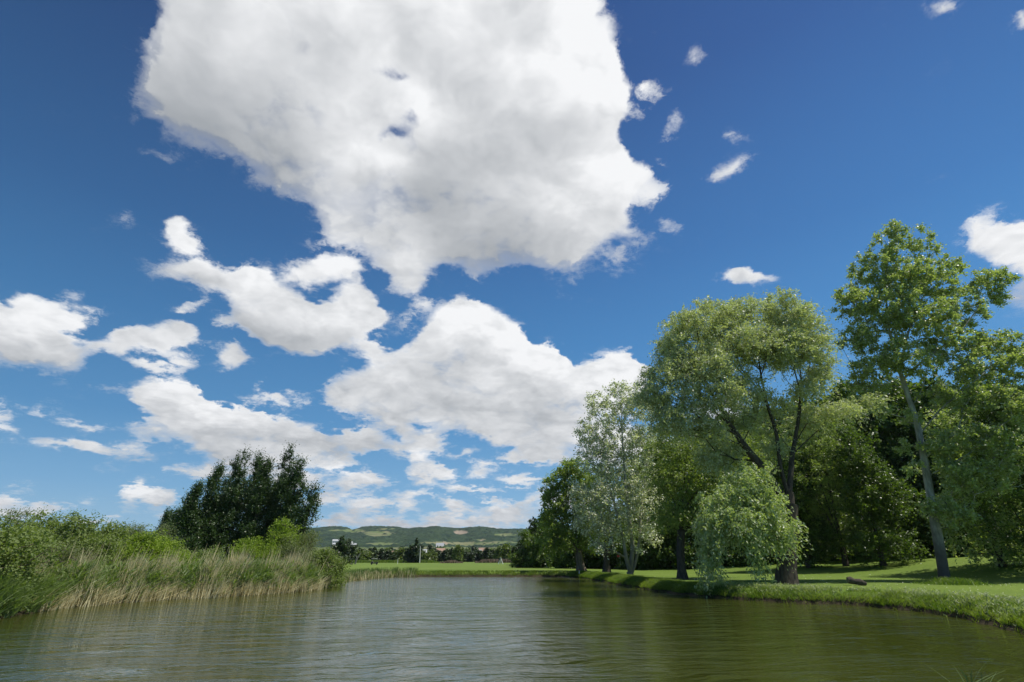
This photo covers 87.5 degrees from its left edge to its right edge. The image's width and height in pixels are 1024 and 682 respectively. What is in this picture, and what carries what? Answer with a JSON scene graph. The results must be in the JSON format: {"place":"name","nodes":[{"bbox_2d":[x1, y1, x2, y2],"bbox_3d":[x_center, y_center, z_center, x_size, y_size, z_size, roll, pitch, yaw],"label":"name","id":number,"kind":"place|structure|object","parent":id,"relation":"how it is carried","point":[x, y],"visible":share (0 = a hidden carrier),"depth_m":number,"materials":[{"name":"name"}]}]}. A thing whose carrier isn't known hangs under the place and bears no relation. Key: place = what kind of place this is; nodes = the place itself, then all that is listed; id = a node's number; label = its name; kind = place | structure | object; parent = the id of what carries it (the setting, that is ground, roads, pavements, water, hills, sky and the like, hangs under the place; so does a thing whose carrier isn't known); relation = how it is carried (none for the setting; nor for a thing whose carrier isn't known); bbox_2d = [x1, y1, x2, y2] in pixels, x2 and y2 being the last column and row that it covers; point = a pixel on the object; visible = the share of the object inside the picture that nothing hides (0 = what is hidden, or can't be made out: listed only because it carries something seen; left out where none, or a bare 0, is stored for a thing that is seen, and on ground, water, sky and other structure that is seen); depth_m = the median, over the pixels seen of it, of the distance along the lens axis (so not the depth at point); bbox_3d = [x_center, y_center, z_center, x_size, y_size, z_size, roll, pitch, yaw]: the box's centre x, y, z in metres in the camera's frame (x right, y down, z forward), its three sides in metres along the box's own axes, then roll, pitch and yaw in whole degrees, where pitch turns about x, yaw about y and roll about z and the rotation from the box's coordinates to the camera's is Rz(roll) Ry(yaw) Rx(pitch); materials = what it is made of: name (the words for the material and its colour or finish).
{"place":"outdoors","nodes":[
{"label":"outdoors","id":0,"kind":"place"},
{"bbox_2d":[55,526,613,556],"bbox_3d":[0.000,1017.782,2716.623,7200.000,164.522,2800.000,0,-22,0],"label":"hills","id":1,"kind":"structure","parent":0,"point":[378,537],"depth_m":2284.50,"materials":[{"name":"green plant"}]},
{"bbox_2d":[374,570,592,577],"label":"bank grass","id":2,"kind":"structure","parent":0,"point":[531,572],"depth_m":71.70,"materials":[{"name":"green plant"}]},
{"bbox_2d":[0,577,1023,681],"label":"water","id":3,"kind":"structure","parent":0,"point":[479,629],"depth_m":16.28,"materials":[{"name":"green liquid"}]},
{"bbox_2d":[321,566,418,587],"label":"reeds","id":4,"kind":"object","parent":3,"relation":"on","point":[373,571],"visible":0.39,"depth_m":66.66,"materials":[{"name":"green plant"}]},
{"bbox_2d":[922,662,1021,681],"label":"reed plant","id":5,"kind":"object","parent":3,"relation":"in","point":[976,675],"visible":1,"depth_m":6.19,"materials":[{"name":"green plant"}]},
{"bbox_2d":[0,557,1023,633],"bbox_3d":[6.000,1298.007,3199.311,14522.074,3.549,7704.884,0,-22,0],"label":"ground","id":6,"kind":"structure","parent":0,"point":[891,573],"depth_m":46.94,"materials":[{"name":"green plant"}]},
{"bbox_2d":[0,505,41,528],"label":"bank bush","id":7,"kind":"object","parent":6,"relation":"on","point":[23,514],"visible":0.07,"depth_m":35.84,"materials":[{"name":"green plant"}]},
{"bbox_2d":[0,509,73,608],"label":"bank bush","id":8,"kind":"object","parent":6,"relation":"on","point":[13,553],"visible":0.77,"depth_m":24.43,"materials":[{"name":"green plant"}]},
{"bbox_2d":[0,514,76,560],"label":"bank bush","id":9,"kind":"object","parent":6,"relation":"on","point":[34,524],"visible":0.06,"depth_m":30.45,"materials":[{"name":"green plant"}]},
{"bbox_2d":[0,571,97,617],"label":"bank sedge","id":10,"kind":"object","parent":6,"relation":"on","point":[5,595],"visible":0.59,"depth_m":23.50,"materials":[{"name":"green plant"}]},
{"bbox_2d":[19,503,88,539],"bbox_3d":[-28.866,13.338,33.371,6.320,6.170,6.732,0,-22,0],"label":"bank bush","id":11,"kind":"object","parent":6,"relation":"on","point":[46,521],"visible":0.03,"depth_m":33.91,"materials":[{"name":"green plant"}]},
{"bbox_2d":[30,532,107,573],"bbox_3d":[-24.884,12.637,29.404,5.448,4.314,4.625,-11,-25,25],"label":"bank bush","id":12,"kind":"object","parent":6,"relation":"on","point":[68,553],"visible":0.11,"depth_m":29.84,"materials":[{"name":"green plant"}]},
{"bbox_2d":[44,510,125,555],"bbox_3d":[-27.265,13.453,33.451,5.646,5.715,6.890,6,-23,-15],"label":"bank bush","id":13,"kind":"object","parent":6,"relation":"on","point":[89,532],"visible":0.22,"depth_m":33.57,"materials":[{"name":"green plant"}]},
{"bbox_2d":[66,531,133,563],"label":"bank bush","id":14,"kind":"object","parent":6,"relation":"on","point":[105,549],"visible":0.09,"depth_m":32.73,"materials":[{"name":"green plant"}]},
{"bbox_2d":[82,518,138,543],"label":"bank bush","id":15,"kind":"object","parent":6,"relation":"on","point":[115,530],"visible":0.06,"depth_m":36.06,"materials":[{"name":"green plant"}]},
{"bbox_2d":[113,521,150,541],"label":"bank bush","id":16,"kind":"object","parent":6,"relation":"on","point":[137,529],"visible":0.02,"depth_m":41.30,"materials":[{"name":"green plant"}]},
{"bbox_2d":[100,524,180,566],"bbox_3d":[-24.595,14.584,35.045,5.978,4.966,6.572,0,-22,0],"label":"bank bush","id":17,"kind":"object","parent":6,"relation":"on","point":[155,546],"visible":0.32,"depth_m":35.28,"materials":[{"name":"green plant"}]},
{"bbox_2d":[137,518,184,549],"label":"bank bush","id":18,"kind":"object","parent":6,"relation":"on","point":[162,529],"visible":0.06,"depth_m":45.12,"materials":[{"name":"green plant"}]},
{"bbox_2d":[0,555,325,617],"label":"green reeds","id":19,"kind":"object","parent":6,"relation":"on","point":[263,574],"visible":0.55,"depth_m":31.49,"materials":[{"name":"green plant"}]},
{"bbox_2d":[154,506,174,534],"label":"grove poplar","id":20,"kind":"object","parent":6,"relation":"on","point":[165,517],"visible":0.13,"depth_m":94.53,"materials":[{"name":"green plant"}]},
{"bbox_2d":[163,503,182,539],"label":"grove poplar","id":21,"kind":"object","parent":6,"relation":"on","point":[173,516],"visible":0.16,"depth_m":91.93,"materials":[{"name":"green plant"}]},
{"bbox_2d":[26,545,323,610],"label":"dry reeds","id":22,"kind":"object","parent":6,"relation":"on","point":[73,601],"visible":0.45,"depth_m":32.66,"materials":[{"name":"plant"}]},
{"bbox_2d":[27,539,326,586],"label":"reed plumes","id":23,"kind":"object","parent":6,"relation":"on","point":[189,559],"visible":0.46,"depth_m":35.00,"materials":[{"name":"beige plant"}]},
{"bbox_2d":[152,532,206,563],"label":"bank bush","id":24,"kind":"object","parent":6,"relation":"on","point":[177,546],"visible":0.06,"depth_m":39.20,"materials":[{"name":"green plant"}]},
{"bbox_2d":[26,575,333,610],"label":"fallen reeds","id":25,"kind":"object","parent":6,"relation":"on","point":[121,592],"visible":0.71,"depth_m":31.21,"materials":[{"name":"plant"}]},
{"bbox_2d":[168,477,210,556],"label":"grove poplar","id":26,"kind":"object","parent":6,"relation":"on","point":[186,520],"visible":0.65,"depth_m":79.00,"materials":[{"name":"green plant"}]},
{"bbox_2d":[183,546,214,563],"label":"bank bush","id":27,"kind":"object","parent":6,"relation":"on","point":[198,555],"visible":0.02,"depth_m":44.80,"materials":[{"name":"green plant"}]},
{"bbox_2d":[191,544,226,561],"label":"bank bush","id":28,"kind":"object","parent":6,"relation":"on","point":[213,552],"visible":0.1,"depth_m":45.87,"materials":[{"name":"green plant"}]},
{"bbox_2d":[191,458,228,553],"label":"grove poplar","id":29,"kind":"object","parent":6,"relation":"on","point":[215,481],"visible":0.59,"depth_m":81.95,"materials":[{"name":"green plant"}]},
{"bbox_2d":[205,473,237,549],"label":"grove poplar","id":30,"kind":"object","parent":6,"relation":"on","point":[227,480],"visible":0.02,"depth_m":89.03,"materials":[{"name":"green plant"}]},
{"bbox_2d":[207,443,255,557],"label":"grove poplar","id":31,"kind":"object","parent":6,"relation":"on","point":[238,491],"visible":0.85,"depth_m":83.27,"materials":[{"name":"green plant"}]},
{"bbox_2d":[221,535,271,563],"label":"bank bush","id":32,"kind":"object","parent":6,"relation":"on","point":[246,545],"visible":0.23,"depth_m":46.32,"materials":[{"name":"green plant"}]},
{"bbox_2d":[235,448,265,545],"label":"grove poplar","id":33,"kind":"object","parent":6,"relation":"on","point":[258,459],"visible":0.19,"depth_m":89.94,"materials":[{"name":"green plant"}]},
{"bbox_2d":[236,454,277,547],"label":"grove poplar","id":34,"kind":"object","parent":6,"relation":"on","point":[251,527],"visible":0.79,"depth_m":83.71,"materials":[{"name":"green plant"}]},
{"bbox_2d":[251,539,288,561],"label":"bank bush","id":35,"kind":"object","parent":6,"relation":"on","point":[268,550],"visible":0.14,"depth_m":45.86,"materials":[{"name":"green plant"}]},
{"bbox_2d":[253,440,299,545],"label":"grove poplar","id":36,"kind":"object","parent":6,"relation":"on","point":[273,499],"visible":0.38,"depth_m":85.77,"materials":[{"name":"green plant"}]},
{"bbox_2d":[259,516,306,555],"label":"bank bush","id":37,"kind":"object","parent":6,"relation":"on","point":[278,534],"visible":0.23,"depth_m":48.57,"materials":[{"name":"green plant"}]},
{"bbox_2d":[267,453,312,536],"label":"grove poplar","id":38,"kind":"object","parent":6,"relation":"on","point":[294,495],"visible":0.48,"depth_m":84.51,"materials":[{"name":"green plant"}]},
{"bbox_2d":[269,537,320,569],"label":"bank bush","id":39,"kind":"object","parent":6,"relation":"on","point":[286,550],"visible":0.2,"depth_m":44.23,"materials":[{"name":"green plant"}]},
{"bbox_2d":[290,480,324,550],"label":"grove poplar","id":40,"kind":"object","parent":6,"relation":"on","point":[311,499],"visible":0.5,"depth_m":80.22,"materials":[{"name":"green plant"}]},
{"bbox_2d":[275,528,344,558],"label":"bank bush","id":41,"kind":"object","parent":6,"relation":"on","point":[311,536],"visible":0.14,"depth_m":48.21,"materials":[{"name":"green plant"}]},
{"bbox_2d":[306,545,351,587],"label":"bank bush","id":42,"kind":"object","parent":6,"relation":"on","point":[332,566],"visible":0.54,"depth_m":45.78,"materials":[{"name":"green plant"}]},
{"bbox_2d":[330,535,349,564],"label":"dark tree","id":43,"kind":"object","parent":6,"relation":"on","point":[339,546],"visible":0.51,"depth_m":139.47,"materials":[{"name":"green plant"}]},
{"bbox_2d":[343,538,357,564],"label":"dark tree","id":44,"kind":"object","parent":6,"relation":"on","point":[352,550],"visible":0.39,"depth_m":153.58,"materials":[{"name":"green plant"}]},
{"bbox_2d":[381,550,397,560],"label":"tree","id":45,"kind":"object","parent":6,"relation":"on","point":[389,555],"visible":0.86,"depth_m":254.35,"materials":[{"name":"green plant"}]},
{"bbox_2d":[352,560,439,562],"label":"rough grass","id":46,"kind":"structure","parent":6,"relation":"on","point":[390,561],"depth_m":222.39,"materials":[{"name":"green plant"}]},
{"bbox_2d":[394,547,406,559],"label":"tree","id":47,"kind":"object","parent":6,"relation":"on","point":[400,552],"visible":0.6,"depth_m":258.55,"materials":[{"name":"green plant"}]},
{"bbox_2d":[403,545,413,562],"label":"dark conifer","id":48,"kind":"object","parent":6,"relation":"on","point":[407,554],"visible":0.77,"depth_m":219.72,"materials":[{"name":"green plant"}]},
{"bbox_2d":[410,538,422,562],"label":"dark cypress","id":49,"kind":"object","parent":6,"relation":"on","point":[415,553],"visible":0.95,"depth_m":217.87,"materials":[{"name":"green plant"}]},
{"bbox_2d":[437,550,451,561],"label":"tree","id":50,"kind":"object","parent":6,"relation":"on","point":[445,555],"visible":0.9,"depth_m":263.69,"materials":[{"name":"green plant"}]},
{"bbox_2d":[452,544,465,561],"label":"tree","id":51,"kind":"object","parent":6,"relation":"on","point":[458,551],"visible":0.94,"depth_m":259.24,"materials":[{"name":"green plant"}]},
{"bbox_2d":[464,551,475,561],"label":"tree","id":52,"kind":"object","parent":6,"relation":"on","point":[469,557],"visible":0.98,"depth_m":263.70,"materials":[{"name":"green plant"}]},
{"bbox_2d":[480,546,493,558],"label":"tree","id":53,"kind":"object","parent":6,"relation":"on","point":[486,554],"visible":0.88,"depth_m":254.85,"materials":[{"name":"green plant"}]},
{"bbox_2d":[475,559,511,562],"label":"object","id":54,"kind":"object","parent":6,"relation":"on","point":[494,561],"visible":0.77,"depth_m":199.06,"materials":[{"name":"grey"}]},
{"bbox_2d":[498,543,511,558],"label":"tree","id":55,"kind":"object","parent":6,"relation":"on","point":[505,548],"visible":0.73,"depth_m":240.47,"materials":[{"name":"green plant"}]},
{"bbox_2d":[508,529,534,567],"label":"understory bush","id":56,"kind":"object","parent":6,"relation":"on","point":[516,558],"visible":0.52,"depth_m":103.41,"materials":[{"name":"green plant"}]},
{"bbox_2d":[522,521,554,567],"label":"understory bush","id":57,"kind":"object","parent":6,"relation":"on","point":[534,560],"visible":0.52,"depth_m":99.56,"materials":[{"name":"green plant"}]},
{"bbox_2d":[542,520,584,568],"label":"understory bush","id":58,"kind":"object","parent":6,"relation":"on","point":[557,563],"visible":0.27,"depth_m":90.76,"materials":[{"name":"green plant"}]},
{"bbox_2d":[534,456,608,570],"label":"tree","id":59,"kind":"object","parent":6,"relation":"on","point":[555,536],"visible":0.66,"depth_m":75.80,"materials":[{"name":"green plant"}]},
{"bbox_2d":[558,516,603,568],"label":"understory bush","id":60,"kind":"object","parent":6,"relation":"on","point":[589,560],"visible":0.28,"depth_m":89.60,"materials":[{"name":"green plant"}]},
{"bbox_2d":[593,538,622,568],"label":"understory bush","id":61,"kind":"object","parent":6,"relation":"on","point":[600,563],"visible":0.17,"depth_m":88.33,"materials":[{"name":"green plant"}]},
{"bbox_2d":[572,459,650,572],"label":"tree","id":62,"kind":"object","parent":6,"relation":"on","point":[606,567],"visible":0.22,"depth_m":69.78,"materials":[{"name":"green plant"}]},
{"bbox_2d":[566,378,666,573],"bbox_3d":[12.171,14.650,60.423,12.731,22.088,7.446,0,-22,0],"label":"silver poplar tree","id":63,"kind":"object","parent":6,"relation":"on","point":[635,435],"visible":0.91,"depth_m":59.34,"materials":[{"name":"green plant"}]},
{"bbox_2d":[610,517,647,569],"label":"understory bush","id":64,"kind":"object","parent":6,"relation":"on","point":[622,563],"visible":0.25,"depth_m":85.04,"materials":[{"name":"green plant"}]},
{"bbox_2d":[622,450,667,564],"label":"tree","id":65,"kind":"object","parent":6,"relation":"on","point":[639,465],"visible":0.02,"depth_m":91.57,"materials":[{"name":"green plant"}]},
{"bbox_2d":[634,512,667,569],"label":"understory bush","id":66,"kind":"object","parent":6,"relation":"on","point":[643,565],"visible":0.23,"depth_m":82.81,"materials":[{"name":"green plant"}]},
{"bbox_2d":[645,507,691,568],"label":"understory bush","id":67,"kind":"object","parent":6,"relation":"on","point":[667,555],"visible":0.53,"depth_m":81.37,"materials":[{"name":"green plant"}]},
{"bbox_2d":[652,436,700,544],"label":"tree","id":68,"kind":"object","parent":6,"relation":"on","point":[692,509],"visible":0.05,"depth_m":89.12,"materials":[{"name":"green plant"}]},
{"bbox_2d":[666,516,709,568],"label":"understory bush","id":69,"kind":"object","parent":6,"relation":"on","point":[689,552],"visible":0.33,"depth_m":78.25,"materials":[{"name":"green plant"}]},
{"bbox_2d":[693,531,732,566],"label":"understory bush","id":70,"kind":"object","parent":6,"relation":"on","point":[725,563],"visible":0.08,"depth_m":76.28,"materials":[{"name":"green plant"}]},
{"bbox_2d":[636,420,799,579],"bbox_3d":[19.663,13.917,48.879,16.211,14.338,8.205,3,-22,-7],"label":"tree","id":71,"kind":"object","parent":6,"relation":"on","point":[692,491],"visible":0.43,"depth_m":47.92,"materials":[{"name":"green plant"}]},
{"bbox_2d":[717,536,761,565],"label":"understory bush","id":72,"kind":"object","parent":6,"relation":"on","point":[733,562],"visible":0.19,"depth_m":74.51,"materials":[{"name":"green plant"}]},
{"bbox_2d":[727,525,776,566],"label":"understory bush","id":73,"kind":"object","parent":6,"relation":"on","point":[742,558],"visible":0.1,"depth_m":72.80,"materials":[{"name":"green plant"}]},
{"bbox_2d":[727,414,777,560],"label":"tree","id":74,"kind":"object","parent":6,"relation":"on","point":[758,454],"depth_m":87.67,"materials":[{"name":"green plant"}]},
{"bbox_2d":[626,285,898,597],"bbox_3d":[19.232,6.421,39.873,21.776,23.170,10.083,0,-22,0],"label":"willow tree","id":75,"kind":"object","parent":6,"relation":"on","point":[718,350],"visible":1,"depth_m":40.15,"materials":[{"name":"green plant"}]},
{"bbox_2d":[566,570,1023,631],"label":"bank grass","id":76,"kind":"structure","parent":6,"relation":"on","point":[649,580],"depth_m":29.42,"materials":[{"name":"green plant"}]},
{"bbox_2d":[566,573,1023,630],"bbox_3d":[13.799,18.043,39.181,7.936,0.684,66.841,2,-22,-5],"label":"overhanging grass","id":77,"kind":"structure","parent":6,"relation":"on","point":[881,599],"depth_m":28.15,"materials":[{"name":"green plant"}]},
{"bbox_2d":[765,386,827,497],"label":"tree","id":78,"kind":"object","parent":6,"relation":"on","point":[795,401],"visible":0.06,"depth_m":88.42,"materials":[{"name":"green plant"}]},
{"bbox_2d":[769,428,852,567],"bbox_3d":[35.389,19.159,65.507,8.846,17.564,9.748,0,-22,0],"label":"leafy tree","id":79,"kind":"object","parent":6,"relation":"on","point":[828,537],"visible":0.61,"depth_m":62.95,"materials":[{"name":"green plant"}]},
{"bbox_2d":[779,396,872,565],"bbox_3d":[38.052,16.193,64.997,11.535,20.524,11.051,0,-22,0],"label":"rounded tree","id":80,"kind":"object","parent":6,"relation":"on","point":[817,468],"visible":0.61,"depth_m":63.63,"materials":[{"name":"green plant"}]},
{"bbox_2d":[805,390,857,531],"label":"tree","id":81,"kind":"object","parent":6,"relation":"on","point":[821,402],"visible":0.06,"depth_m":83.58,"materials":[{"name":"green plant"}]},
{"bbox_2d":[823,490,870,560],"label":"understory bush","id":82,"kind":"object","parent":6,"relation":"on","point":[841,516],"visible":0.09,"depth_m":67.86,"materials":[{"name":"green plant"}]},
{"bbox_2d":[816,379,888,474],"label":"tree","id":83,"kind":"object","parent":6,"relation":"on","point":[835,385],"visible":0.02,"depth_m":89.12,"materials":[{"name":"green plant"}]},
{"bbox_2d":[846,576,866,585],"bbox_3d":[22.702,15.822,35.264,1.166,0.581,0.463,-3,-22,8],"label":"log","id":84,"kind":"object","parent":6,"relation":"on","point":[850,580],"visible":0.95,"depth_m":35.13,"materials":[{"name":"grey wood"}]},
{"bbox_2d":[837,503,877,559],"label":"understory bush","id":85,"kind":"object","parent":6,"relation":"on","point":[857,553],"visible":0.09,"depth_m":65.64,"materials":[{"name":"green plant"}]},
{"bbox_2d":[843,486,904,558],"bbox_3d":[45.553,22.656,65.653,9.284,9.696,9.114,0,-22,-1],"label":"understory bush","id":86,"kind":"object","parent":6,"relation":"on","point":[845,520],"visible":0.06,"depth_m":64.61,"materials":[{"name":"green plant"}]},
{"bbox_2d":[828,376,921,521],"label":"tree","id":87,"kind":"object","parent":6,"relation":"on","point":[875,427],"visible":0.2,"depth_m":78.18,"materials":[{"name":"green plant"}]},
{"bbox_2d":[817,418,933,567],"bbox_3d":[39.981,16.824,59.996,9.286,16.933,8.830,0,-22,0],"label":"leafy tree","id":88,"kind":"object","parent":6,"relation":"on","point":[883,542],"visible":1,"depth_m":58.19,"materials":[{"name":"green plant"}]},
{"bbox_2d":[884,503,923,556],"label":"understory bush","id":89,"kind":"object","parent":6,"relation":"on","point":[898,528],"visible":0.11,"depth_m":63.48,"materials":[{"name":"green plant"}]},
{"bbox_2d":[887,374,925,475],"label":"tree","id":90,"kind":"object","parent":6,"relation":"on","point":[908,382],"visible":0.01,"depth_m":80.62,"materials":[{"name":"green plant"}]},
{"bbox_2d":[858,368,958,502],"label":"tree","id":91,"kind":"object","parent":6,"relation":"on","point":[901,400],"visible":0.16,"depth_m":78.00,"materials":[{"name":"green plant"}]},
{"bbox_2d":[817,550,1023,563],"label":"wood edge grass","id":92,"kind":"structure","parent":6,"relation":"on","point":[891,557],"depth_m":59.41,"materials":[{"name":"green plant"}]},
{"bbox_2d":[828,219,1023,578],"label":"poplar tree","id":93,"kind":"object","parent":6,"relation":"on","point":[909,278],"visible":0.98,"depth_m":44.59,"materials":[{"name":"green plant"}]},
{"bbox_2d":[896,366,956,495],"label":"tree","id":94,"kind":"object","parent":6,"relation":"on","point":[923,401],"visible":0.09,"depth_m":75.36,"materials":[{"name":"green plant"}]},
{"bbox_2d":[893,485,965,554],"bbox_3d":[47.426,21.026,61.224,7.854,8.959,7.711,17,-27,-35],"label":"understory bush","id":95,"kind":"object","parent":6,"relation":"on","point":[918,520],"visible":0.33,"depth_m":60.86,"materials":[{"name":"green plant"}]},
{"bbox_2d":[906,496,991,556],"bbox_3d":[48.508,21.054,59.756,8.452,7.823,8.768,-3,-22,8],"label":"understory bush","id":96,"kind":"object","parent":6,"relation":"on","point":[930,538],"visible":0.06,"depth_m":58.71,"materials":[{"name":"green plant"}]},
{"bbox_2d":[908,576,1011,585],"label":"grass tuft","id":97,"kind":"object","parent":6,"relation":"on","point":[949,581],"visible":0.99,"depth_m":35.91,"materials":[{"name":"green plant"}]},
{"bbox_2d":[944,496,987,556],"bbox_3d":[49.526,20.388,58.855,5.835,8.209,5.943,-5,-23,12],"label":"understory bush","id":98,"kind":"object","parent":6,"relation":"on","point":[967,545],"visible":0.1,"depth_m":56.87,"materials":[{"name":"green plant"}]},
{"bbox_2d":[912,405,1023,571],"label":"leafy tree","id":99,"kind":"object","parent":6,"relation":"on","point":[973,554],"visible":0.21,"depth_m":47.66,"materials":[{"name":"green plant"}]},
{"bbox_2d":[933,371,1022,481],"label":"tree","id":100,"kind":"object","parent":6,"relation":"on","point":[965,382],"visible":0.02,"depth_m":70.91,"materials":[{"name":"green plant"}]},
{"bbox_2d":[953,375,1023,574],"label":"leafy tree","id":101,"kind":"object","parent":6,"relation":"on","point":[1009,535],"visible":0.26,"depth_m":42.92,"materials":[{"name":"green plant"}]},
{"bbox_2d":[0,0,1023,531],"label":"sky","id":102,"kind":"structure","parent":0,"point":[405,243],"materials":[{"name":"blue"}]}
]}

